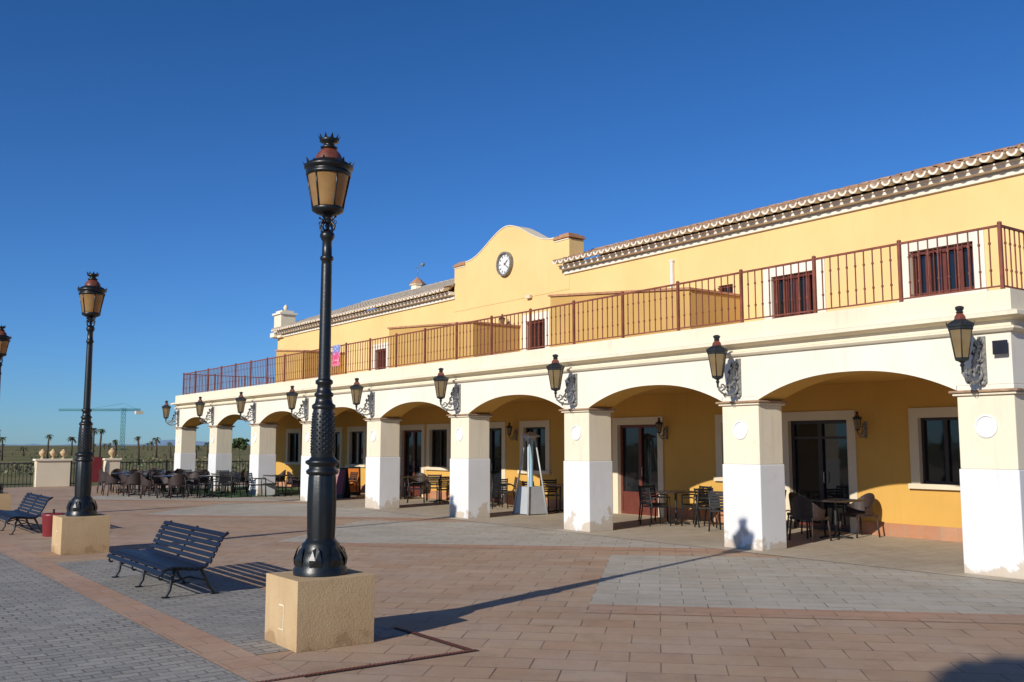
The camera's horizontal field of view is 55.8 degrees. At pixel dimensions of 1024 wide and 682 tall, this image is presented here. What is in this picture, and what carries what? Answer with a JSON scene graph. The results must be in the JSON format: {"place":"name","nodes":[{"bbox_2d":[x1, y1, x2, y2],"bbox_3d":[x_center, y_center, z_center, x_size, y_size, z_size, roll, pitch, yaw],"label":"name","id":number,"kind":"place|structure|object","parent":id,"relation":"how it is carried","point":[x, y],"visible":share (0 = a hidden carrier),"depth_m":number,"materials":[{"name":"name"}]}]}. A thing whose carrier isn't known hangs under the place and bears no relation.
{"place":"outdoors","nodes":[
{"label":"outdoors","id":0,"kind":"place"},
{"bbox_2d":[103,448,121,485],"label":"gate pillar","id":1,"kind":"structure","parent":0,"point":[111,463],"depth_m":41.12,"materials":[{"name":"beige paint"}]},
{"bbox_2d":[0,446,250,486],"bbox_3d":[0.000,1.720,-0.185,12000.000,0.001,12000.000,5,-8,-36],"label":"terrain","id":2,"kind":"structure","parent":0,"point":[8,457],"depth_m":148.34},
{"bbox_2d":[59,403,143,449],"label":"tower crane","id":3,"kind":"object","parent":2,"relation":"on","point":[136,412],"visible":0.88,"depth_m":318.96,"materials":[{"name":"teal paint"}]},
{"bbox_2d":[0,428,208,461],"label":"distant palm trees","id":4,"kind":"object","parent":2,"relation":"on","point":[114,442],"visible":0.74,"depth_m":122.80,"materials":[{"name":"green plant"}]},
{"bbox_2d":[0,446,247,475],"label":"distant scrub","id":5,"kind":"object","parent":2,"relation":"on","point":[124,457],"visible":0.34,"depth_m":90.55,"materials":[{"name":"green plant"}]},
{"bbox_2d":[232,437,249,459],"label":"round tree","id":6,"kind":"object","parent":2,"relation":"on","point":[241,443],"visible":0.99,"depth_m":109.05,"materials":[{"name":"green plant"}]},
{"bbox_2d":[0,440,250,445],"bbox_3d":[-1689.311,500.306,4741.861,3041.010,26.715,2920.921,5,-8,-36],"label":"distant hills","id":7,"kind":"structure","parent":0,"point":[164,443],"depth_m":4176.12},
{"bbox_2d":[336,468,349,498],"bbox_3d":[-5.563,4.573,31.132,0.592,0.967,0.467,-2,-7,19],"label":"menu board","id":8,"kind":"object","parent":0,"point":[342,485],"visible":0.56,"depth_m":31.03,"materials":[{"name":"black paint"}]},
{"bbox_2d":[343,467,360,495],"bbox_3d":[-5.450,4.755,32.822,0.592,0.967,0.467,2,-6,-15],"label":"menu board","id":9,"kind":"object","parent":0,"point":[358,482],"visible":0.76,"depth_m":32.73,"materials":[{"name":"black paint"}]},
{"bbox_2d":[0,483,1023,681],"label":"plaza paving","id":10,"kind":"structure","parent":0,"point":[515,615],"depth_m":8.96,"materials":[{"name":"ceramic"}]},
{"bbox_2d":[0,325,11,518],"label":"street lamp","id":11,"kind":"object","parent":10,"relation":"on","point":[5,501],"visible":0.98,"depth_m":22.82,"materials":[{"name":"metal"}]},
{"bbox_2d":[0,492,52,534],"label":"park bench","id":12,"kind":"object","parent":10,"relation":"on","point":[17,514],"visible":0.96,"depth_m":19.20,"materials":[{"name":"blue paint"}]},
{"bbox_2d":[33,449,72,486],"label":"garden wall","id":13,"kind":"structure","parent":10,"relation":"on","point":[52,472],"depth_m":39.77,"materials":[{"name":"beige paint"}]},
{"bbox_2d":[42,509,65,536],"bbox_3d":[-8.645,3.421,18.216,0.420,0.500,0.420,5,-8,-36],"label":"litter bin","id":14,"kind":"object","parent":10,"relation":"on","point":[47,521],"visible":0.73,"depth_m":18.03,"materials":[{"name":"metal"}]},
{"bbox_2d":[51,272,110,554],"bbox_3d":[-6.921,1.118,15.718,0.730,4.544,0.670,5,-8,-36],"label":"street lamp","id":15,"kind":"object","parent":10,"relation":"on","point":[82,526],"visible":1,"depth_m":15.49,"materials":[{"name":"metal"}]},
{"bbox_2d":[92,457,102,485],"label":"notice board","id":16,"kind":"object","parent":10,"relation":"on","point":[96,464],"visible":0.38,"depth_m":40.59,"materials":[{"name":"red paint"}]},
{"bbox_2d":[97,471,116,493],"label":"cafe chair","id":17,"kind":"object","parent":10,"relation":"on","point":[101,477],"visible":0.74,"depth_m":34.08,"materials":[{"name":"brown wicker"}]},
{"bbox_2d":[109,470,124,491],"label":"cafe chair","id":18,"kind":"object","parent":10,"relation":"on","point":[117,476],"visible":0.34,"depth_m":35.36,"materials":[{"name":"brown wicker"}]},
{"bbox_2d":[0,552,248,681],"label":"cobbled area","id":19,"kind":"object","parent":10,"relation":"on","point":[51,630],"depth_m":8.31,"materials":[{"name":"stone"}]},
{"bbox_2d":[0,460,249,486],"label":"iron fence","id":20,"kind":"object","parent":10,"relation":"on","point":[126,462],"visible":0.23,"depth_m":41.63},
{"bbox_2d":[0,539,313,681],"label":"terracotta paving strip","id":21,"kind":"object","parent":10,"relation":"on","point":[247,665],"visible":1,"depth_m":9.12,"materials":[{"name":"stone"}]},
{"bbox_2d":[61,499,294,501],"bbox_3d":[-10.192,4.904,29.672,8.068,0.001,0.530,-1,-6,9],"label":"red paving band","id":22,"kind":"object","parent":10,"relation":"on","point":[187,500],"visible":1,"depth_m":29.79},
{"bbox_2d":[92,492,285,500],"bbox_3d":[-10.060,5.188,32.311,7.538,0.001,4.759,-1,-6,9],"label":"grey paving patch","id":23,"kind":"object","parent":10,"relation":"on","point":[137,497],"visible":0.6,"depth_m":30.91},
{"bbox_2d":[102,472,122,495],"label":"cafe chair","id":24,"kind":"object","parent":23,"relation":"on","point":[110,479],"visible":1,"depth_m":32.40,"materials":[{"name":"brown wicker"}]},
{"bbox_2d":[123,472,144,496],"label":"cafe chair","id":25,"kind":"object","parent":23,"relation":"on","point":[134,479],"visible":0.76,"depth_m":32.07,"materials":[{"name":"brown wicker"}]},
{"bbox_2d":[140,473,157,498],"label":"cafe chair","id":26,"kind":"object","parent":23,"relation":"on","point":[145,482],"visible":1,"depth_m":30.78,"materials":[{"name":"brown wicker"}]},
{"bbox_2d":[149,472,171,496],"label":"cafe chair","id":27,"kind":"object","parent":23,"relation":"on","point":[161,481],"visible":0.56,"depth_m":32.10,"materials":[{"name":"brown wicker"}]},
{"bbox_2d":[153,475,177,497],"bbox_3d":[-11.161,4.740,31.458,0.756,0.709,0.756,6,-9,-44],"label":"cafe table","id":28,"kind":"object","parent":23,"relation":"on","point":[169,476],"visible":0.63,"depth_m":31.42,"materials":[{"name":"black metal"}]},
{"bbox_2d":[167,473,187,498],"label":"cafe chair","id":29,"kind":"object","parent":23,"relation":"on","point":[177,480],"visible":0.98,"depth_m":30.79,"materials":[{"name":"brown wicker"}]},
{"bbox_2d":[177,472,198,496],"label":"cafe chair","id":30,"kind":"object","parent":23,"relation":"on","point":[192,475],"visible":0.56,"depth_m":32.17,"materials":[{"name":"brown wicker"}]},
{"bbox_2d":[181,473,199,497],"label":"cafe chair","id":31,"kind":"object","parent":23,"relation":"on","point":[197,485],"visible":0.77,"depth_m":31.05,"materials":[{"name":"black metal"}]},
{"bbox_2d":[191,472,210,495],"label":"cafe chair","id":32,"kind":"object","parent":23,"relation":"on","point":[202,478],"visible":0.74,"depth_m":32.40,"materials":[{"name":"black metal"}]},
{"bbox_2d":[196,475,220,497],"bbox_3d":[-9.839,4.765,31.687,0.756,0.709,0.756,-6,-9,44],"label":"cafe table","id":33,"kind":"object","parent":23,"relation":"on","point":[211,476],"visible":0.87,"depth_m":31.64,"materials":[{"name":"black metal"}]},
{"bbox_2d":[212,473,232,498],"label":"cafe chair","id":34,"kind":"object","parent":23,"relation":"on","point":[227,480],"visible":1,"depth_m":31.09,"materials":[{"name":"black metal"}]},
{"bbox_2d":[247,472,265,497],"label":"cafe chair","id":35,"kind":"object","parent":23,"relation":"on","point":[250,477],"visible":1,"depth_m":31.63,"materials":[{"name":"black plastic"}]},
{"bbox_2d":[55,558,406,654],"bbox_3d":[-3.790,2.928,11.341,1.430,0.001,7.650,5,-8,-36],"label":"cobbled area","id":36,"kind":"object","parent":10,"relation":"on","point":[232,612],"visible":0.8,"depth_m":10.68,"materials":[{"name":"stone"}]},
{"bbox_2d":[107,520,228,597],"bbox_3d":[-4.240,2.630,11.820,0.803,0.700,2.300,5,-8,-36],"label":"park bench","id":37,"kind":"object","parent":36,"relation":"on","point":[155,560],"visible":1,"depth_m":11.63,"materials":[{"name":"blue paint"}]},
{"bbox_2d":[147,503,436,517],"bbox_3d":[-5.071,4.464,25.593,7.538,0.001,4.759,-1,-6,9],"label":"grey paving patch","id":38,"kind":"object","parent":10,"relation":"on","point":[255,509],"visible":0.8,"depth_m":24.85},
{"bbox_2d":[132,514,454,519],"bbox_3d":[-5.203,4.179,22.953,8.068,0.001,0.530,-1,-6,9],"label":"red paving band","id":39,"kind":"object","parent":10,"relation":"on","point":[292,517],"visible":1,"depth_m":23.11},
{"bbox_2d":[265,132,374,652],"bbox_3d":[-1.689,0.358,8.671,0.730,4.544,0.670,5,-8,-36],"label":"street lamp","id":40,"kind":"object","parent":10,"relation":"on","point":[320,596],"visible":1,"depth_m":8.43,"materials":[{"name":"metal"}]},
{"bbox_2d":[257,627,478,681],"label":"drain grate","id":41,"kind":"object","parent":10,"relation":"on","point":[467,650],"visible":1,"depth_m":7.67,"materials":[{"name":"black paint"}]},
{"bbox_2d":[277,521,702,547],"bbox_3d":[-0.082,3.740,18.874,7.538,0.001,4.759,-1,-6,9],"label":"grey paving patch","id":42,"kind":"object","parent":10,"relation":"on","point":[462,533],"visible":1,"depth_m":18.05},
{"bbox_2d":[265,542,738,551],"bbox_3d":[-0.214,3.455,16.234,8.068,0.001,0.530,-1,-6,9],"label":"red paving band","id":43,"kind":"object","parent":10,"relation":"on","point":[524,547],"visible":1,"depth_m":16.11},
{"bbox_2d":[166,484,1023,582],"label":"arcade walkway","id":44,"kind":"structure","parent":10,"relation":"on","point":[929,556],"depth_m":17.44,"materials":[{"name":"tile"}]},
{"bbox_2d":[160,486,298,496],"bbox_3d":[-9.686,5.573,35.964,4.800,0.001,8.000,5,-8,-36],"label":"artificial grass mat","id":45,"kind":"object","parent":44,"relation":"on","point":[295,491],"visible":0.2,"depth_m":34.66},
{"bbox_2d":[220,472,241,496],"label":"cafe chair","id":46,"kind":"object","parent":45,"relation":"on","point":[237,477],"visible":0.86,"depth_m":32.21,"materials":[{"name":"black plastic"}]},
{"bbox_2d":[275,470,285,491],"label":"cafe chair","id":47,"kind":"object","parent":45,"relation":"on","point":[282,479],"visible":0.58,"depth_m":34.97,"materials":[{"name":"brown wicker"}]},
{"bbox_2d":[285,471,300,494],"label":"cafe chair","id":48,"kind":"object","parent":45,"relation":"on","point":[289,480],"visible":0.54,"depth_m":32.98,"materials":[{"name":"brown wicker"}]},
{"bbox_2d":[263,475,292,496],"bbox_3d":[-7.776,4.808,32.089,0.756,0.709,0.756,4,-7,-34],"label":"cafe table","id":49,"kind":"object","parent":44,"relation":"on","point":[277,494],"visible":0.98,"depth_m":32.03,"materials":[{"name":"black metal"}]},
{"bbox_2d":[285,472,300,495],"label":"cafe chair","id":50,"kind":"object","parent":44,"relation":"on","point":[298,483],"visible":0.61,"depth_m":32.47,"materials":[{"name":"black plastic"}]},
{"bbox_2d":[349,472,357,495],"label":"cafe chair","id":51,"kind":"object","parent":44,"relation":"on","point":[353,477],"visible":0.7,"depth_m":32.25,"materials":[{"name":"black metal"}]},
{"bbox_2d":[400,476,421,498],"bbox_3d":[-3.406,4.661,30.724,0.756,0.709,0.756,-4,-8,36],"label":"cafe table","id":52,"kind":"object","parent":44,"relation":"on","point":[404,496],"visible":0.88,"depth_m":30.69,"materials":[{"name":"black metal"}]},
{"bbox_2d":[407,475,424,502],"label":"cafe chair","id":53,"kind":"object","parent":44,"relation":"on","point":[415,488],"visible":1,"depth_m":28.47,"materials":[{"name":"black plastic"}]},
{"bbox_2d":[406,473,426,497],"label":"cafe chair","id":54,"kind":"object","parent":44,"relation":"on","point":[423,475],"visible":0.71,"depth_m":31.40,"materials":[{"name":"brown wicker"}]},
{"bbox_2d":[426,474,441,500],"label":"cafe chair","id":55,"kind":"object","parent":44,"relation":"on","point":[431,481],"visible":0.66,"depth_m":29.68,"materials":[{"name":"black metal"}]},
{"bbox_2d":[436,476,449,503],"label":"cafe chair","id":56,"kind":"object","parent":44,"relation":"on","point":[444,482],"visible":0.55,"depth_m":28.02,"materials":[{"name":"black metal"}]},
{"bbox_2d":[490,478,507,508],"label":"cafe chair","id":57,"kind":"object","parent":44,"relation":"on","point":[500,485],"visible":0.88,"depth_m":25.96,"materials":[{"name":"black metal"}]},
{"bbox_2d":[497,477,517,506],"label":"cafe chair","id":58,"kind":"object","parent":44,"relation":"on","point":[513,491],"visible":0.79,"depth_m":26.90,"materials":[{"name":"black metal"}]},
{"bbox_2d":[512,432,547,514],"bbox_3d":[0.452,3.260,23.926,0.638,2.033,0.644,5,-8,-36],"label":"patio heater","id":59,"kind":"object","parent":44,"relation":"on","point":[530,498],"visible":1,"depth_m":23.77,"materials":[{"name":"paint"}]},
{"bbox_2d":[540,479,558,509],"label":"cafe chair","id":60,"kind":"object","parent":44,"relation":"on","point":[552,488],"visible":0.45,"depth_m":25.38,"materials":[{"name":"black metal"}]},
{"bbox_2d":[541,484,563,512],"bbox_3d":[1.227,3.989,24.485,0.756,0.709,0.756,2,-7,-20],"label":"cafe table","id":61,"kind":"object","parent":44,"relation":"on","point":[560,509],"visible":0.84,"depth_m":24.45,"materials":[{"name":"black metal"}]},
{"bbox_2d":[173,383,1023,469],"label":"piers","id":62,"kind":"structure","parent":44,"relation":"on","point":[760,443],"depth_m":16.23,"materials":[{"name":"beige paint"}]},
{"bbox_2d":[177,414,997,442],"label":"medallions","id":63,"kind":"object","parent":62,"relation":"attached to","point":[985,425],"visible":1,"depth_m":16.05,"materials":[{"name":"white paint"}]},
{"bbox_2d":[176,331,1023,426],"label":"arch wall","id":64,"kind":"structure","parent":62,"relation":"on","point":[780,376],"depth_m":16.81,"materials":[{"name":"white paint"}]},
{"bbox_2d":[162,401,179,425],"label":"wall lantern","id":65,"kind":"object","parent":64,"relation":"attached to","point":[166,407],"depth_m":39.42,"materials":[{"name":"black metal"}]},
{"bbox_2d":[195,397,213,423],"bbox_3d":[-11.511,2.610,36.260,0.747,1.040,0.396,5,-8,-36],"label":"wall lantern","id":66,"kind":"object","parent":64,"relation":"attached to","point":[199,404],"depth_m":36.14,"materials":[{"name":"black metal"}]},
{"bbox_2d":[235,392,255,421],"bbox_3d":[-9.052,2.253,32.949,0.747,1.040,0.396,5,-8,-36],"label":"wall lantern","id":67,"kind":"object","parent":64,"relation":"attached to","point":[240,400],"depth_m":32.83,"materials":[{"name":"black metal"}]},
{"bbox_2d":[286,386,308,419],"bbox_3d":[-6.545,1.890,29.573,0.747,1.040,0.396,5,-8,-36],"label":"wall lantern","id":68,"kind":"object","parent":64,"relation":"attached to","point":[292,395],"depth_m":29.45,"materials":[{"name":"black metal"}]},
{"bbox_2d":[350,378,374,416],"bbox_3d":[-4.033,1.525,26.190,0.747,1.040,0.396,5,-8,-36],"label":"wall lantern","id":69,"kind":"object","parent":64,"relation":"attached to","point":[356,388],"depth_m":26.07,"materials":[{"name":"black metal"}]},
{"bbox_2d":[433,368,460,411],"bbox_3d":[-1.508,1.159,22.790,0.747,1.040,0.396,5,-8,-36],"label":"wall lantern","id":70,"kind":"object","parent":64,"relation":"attached to","point":[440,381],"depth_m":22.67,"materials":[{"name":"black metal"}]},
{"bbox_2d":[546,354,577,405],"bbox_3d":[1.028,0.790,19.375,0.747,1.040,0.396,5,-8,-36],"label":"wall lantern","id":71,"kind":"object","parent":64,"relation":"attached to","point":[555,368],"depth_m":19.25,"materials":[{"name":"black metal"}]},
{"bbox_2d":[171,288,1023,408],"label":"cornice","id":72,"kind":"structure","parent":64,"relation":"attached to","point":[998,310],"depth_m":16.69,"materials":[{"name":"beige paint"}]},
{"bbox_2d":[182,221,1023,394],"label":"terrace railing","id":73,"kind":"object","parent":72,"relation":"on","point":[898,244],"visible":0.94,"depth_m":17.99,"materials":[{"name":"metal"}]},
{"bbox_2d":[332,344,339,366],"bbox_3d":[-5.146,0.426,28.313,0.015,0.620,0.480,5,-8,-36],"label":"banner","id":74,"kind":"object","parent":73,"relation":"attached to","point":[336,356],"visible":1,"depth_m":28.30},
{"bbox_2d":[284,373,923,416],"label":"soffit","id":75,"kind":"structure","parent":64,"relation":"attached to","point":[869,378],"depth_m":19.23,"materials":[{"name":"yellow paint"}]},
{"bbox_2d":[705,335,741,398],"bbox_3d":[3.534,0.427,15.999,0.747,1.040,0.396,5,-8,-36],"label":"wall lantern","id":76,"kind":"object","parent":64,"relation":"attached to","point":[716,351],"depth_m":15.87,"materials":[{"name":"black metal"}]},
{"bbox_2d":[946,306,987,386],"bbox_3d":[5.999,0.069,12.680,0.747,1.040,0.396,5,-8,-36],"label":"wall lantern","id":77,"kind":"object","parent":64,"relation":"attached to","point":[960,326],"depth_m":12.54,"materials":[{"name":"black metal"}]},
{"bbox_2d":[992,340,1007,354],"bbox_3d":[6.364,0.081,12.603,0.035,0.180,0.185,5,-8,-36],"label":"wall plaque","id":78,"kind":"object","parent":64,"relation":"attached to","point":[999,346],"depth_m":12.59,"materials":[{"name":"blue paint"}]},
{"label":"terrace floor","id":79,"kind":"structure","parent":64,"relation":"on","visible":0},
{"bbox_2d":[275,287,739,382],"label":"stair bulkheads","id":80,"kind":"object","parent":79,"relation":"on","point":[557,299],"visible":0.49,"depth_m":23.26,"materials":[{"name":"paint"}]},
{"bbox_2d":[174,453,1023,578],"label":"pier bases","id":81,"kind":"object","parent":44,"relation":"on","point":[992,506],"visible":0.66,"depth_m":16.03,"materials":[{"name":"white paint"}]},
{"bbox_2d":[638,485,668,522],"bbox_3d":[3.134,3.614,21.478,0.493,0.804,0.529,3,-7,-26],"label":"cafe chair","id":82,"kind":"object","parent":44,"relation":"on","point":[655,502],"visible":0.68,"depth_m":21.56,"materials":[{"name":"black plastic"}]},
{"bbox_2d":[639,487,670,526],"bbox_3d":[3.040,3.513,20.545,0.529,0.804,0.493,2,-7,-21],"label":"cafe chair","id":83,"kind":"object","parent":44,"relation":"on","point":[651,506],"visible":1,"depth_m":20.42,"materials":[{"name":"black plastic"}]},
{"bbox_2d":[651,490,693,524],"bbox_3d":[3.539,3.599,20.869,0.756,0.709,0.756,4,-7,-34],"label":"cafe table","id":84,"kind":"object","parent":44,"relation":"on","point":[675,492],"visible":0.97,"depth_m":20.82,"materials":[{"name":"black metal"}]},
{"bbox_2d":[681,485,711,523],"bbox_3d":[4.053,3.585,21.214,0.529,0.804,0.493,3,-7,-25],"label":"cafe chair","id":85,"kind":"object","parent":44,"relation":"on","point":[693,503],"visible":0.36,"depth_m":21.18,"materials":[{"name":"black plastic"}]},
{"bbox_2d":[681,488,713,526],"bbox_3d":[3.902,3.491,20.340,0.493,0.804,0.529,4,-8,-35],"label":"cafe chair","id":86,"kind":"object","parent":44,"relation":"on","point":[701,493],"visible":0.73,"depth_m":20.20,"materials":[{"name":"black plastic"}]},
{"bbox_2d":[694,487,723,527],"bbox_3d":[4.124,3.468,20.128,0.529,0.804,0.493,-5,-8,37],"label":"cafe chair","id":87,"kind":"object","parent":44,"relation":"on","point":[701,497],"visible":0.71,"depth_m":20.06,"materials":[{"name":"black plastic"}]},
{"bbox_2d":[708,490,723,530],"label":"cafe chair","id":88,"kind":"object","parent":44,"relation":"on","point":[714,499],"visible":0.55,"depth_m":19.08,"materials":[{"name":"black plastic"}]},
{"bbox_2d":[786,492,825,536],"bbox_3d":[5.530,3.267,18.249,0.615,0.801,0.563,5,-8,-41],"label":"cafe chair","id":89,"kind":"object","parent":44,"relation":"on","point":[792,495],"visible":0.47,"depth_m":18.23,"materials":[{"name":"brown wicker"}]},
{"bbox_2d":[788,496,831,542],"bbox_3d":[5.309,3.161,17.273,0.563,0.801,0.615,4,-7,-35],"label":"cafe chair","id":90,"kind":"object","parent":44,"relation":"on","point":[806,509],"visible":1,"depth_m":17.09,"materials":[{"name":"brown wicker"}]},
{"bbox_2d":[808,498,865,539],"bbox_3d":[5.915,3.254,17.669,0.756,0.709,0.756,4,-7,-33],"label":"cafe table","id":91,"kind":"object","parent":44,"relation":"on","point":[835,501],"visible":0.98,"depth_m":17.64,"materials":[{"name":"black metal"}]},
{"bbox_2d":[839,493,880,537],"bbox_3d":[6.479,3.244,18.043,0.563,0.801,0.615,2,-7,-19],"label":"cafe chair","id":92,"kind":"object","parent":44,"relation":"on","point":[860,509],"visible":0.97,"depth_m":18.15,"materials":[{"name":"brown wicker"}]},
{"bbox_2d":[276,174,1023,532],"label":"walls","id":93,"kind":"structure","parent":10,"relation":"on","point":[884,468],"depth_m":20.22,"materials":[{"name":"yellow paint"}]},
{"bbox_2d":[270,305,360,338],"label":"end parapet","id":94,"kind":"structure","parent":93,"relation":"on","point":[285,316],"depth_m":41.69,"materials":[{"name":"beige paint"}]},
{"bbox_2d":[271,278,454,336],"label":"roof","id":95,"kind":"structure","parent":93,"relation":"on","point":[435,293],"depth_m":35.40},
{"bbox_2d":[409,263,425,289],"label":"roof cupola","id":96,"kind":"object","parent":95,"relation":"on","point":[417,282],"visible":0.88,"depth_m":40.11,"materials":[{"name":"beige paint"}]},
{"bbox_2d":[506,422,516,440],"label":"wall lantern","id":97,"kind":"object","parent":93,"relation":"attached to","point":[509,428],"depth_m":27.48,"materials":[{"name":"black metal"}]},
{"bbox_2d":[453,225,585,311],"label":"pediment","id":98,"kind":"structure","parent":93,"relation":"attached to","point":[480,281],"depth_m":28.18,"materials":[{"name":"yellow paint"}]},
{"bbox_2d":[496,252,513,275],"bbox_3d":[-0.216,-2.276,28.527,0.120,0.720,0.720,5,-8,-36],"label":"clock","id":99,"kind":"object","parent":98,"relation":"attached to","point":[504,263],"visible":1,"depth_m":28.52,"materials":[{"name":"white metal"}]},
{"bbox_2d":[525,259,674,298],"bbox_3d":[2.127,-1.321,25.257,0.081,0.740,5.750,5,-8,-36],"label":"wall pipe","id":100,"kind":"object","parent":93,"relation":"attached to","point":[672,261],"depth_m":23.01,"materials":[{"name":"white plastic"}]},
{"bbox_2d":[290,242,974,531],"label":"windows and doors","id":101,"kind":"structure","parent":93,"relation":"attached to","point":[819,460],"depth_m":19.87,"materials":[{"name":"black glass"}]},
{"bbox_2d":[276,230,988,541],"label":"surrounds and skirting","id":102,"kind":"object","parent":93,"relation":"attached to","point":[923,531],"visible":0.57,"depth_m":20.05,"materials":[{"name":"paint"}]},
{"bbox_2d":[655,418,667,439],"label":"wall lantern","id":103,"kind":"object","parent":93,"relation":"attached to","point":[658,423],"depth_m":22.72,"materials":[{"name":"black metal"}]},
{"bbox_2d":[552,143,1023,274],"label":"roof","id":104,"kind":"structure","parent":93,"relation":"attached to","point":[1000,163],"depth_m":19.79,"materials":[{"name":"tile"}]},
{"bbox_2d":[852,411,866,438],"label":"wall lantern","id":105,"kind":"object","parent":93,"relation":"attached to","point":[857,418],"depth_m":18.48,"materials":[{"name":"black metal"}]},
{"bbox_2d":[585,604,1023,623],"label":"red paving band","id":106,"kind":"object","parent":10,"relation":"on","point":[830,614],"visible":1,"depth_m":9.79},
{"bbox_2d":[589,555,1023,614],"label":"grey paving patch","id":107,"kind":"object","parent":10,"relation":"on","point":[738,582],"visible":1,"depth_m":11.58,"materials":[{"name":"stone"}]},
{"bbox_2d":[0,0,1023,444],"label":"sky","id":108,"kind":"structure","parent":0,"point":[159,149],"materials":[{"name":"blue"}]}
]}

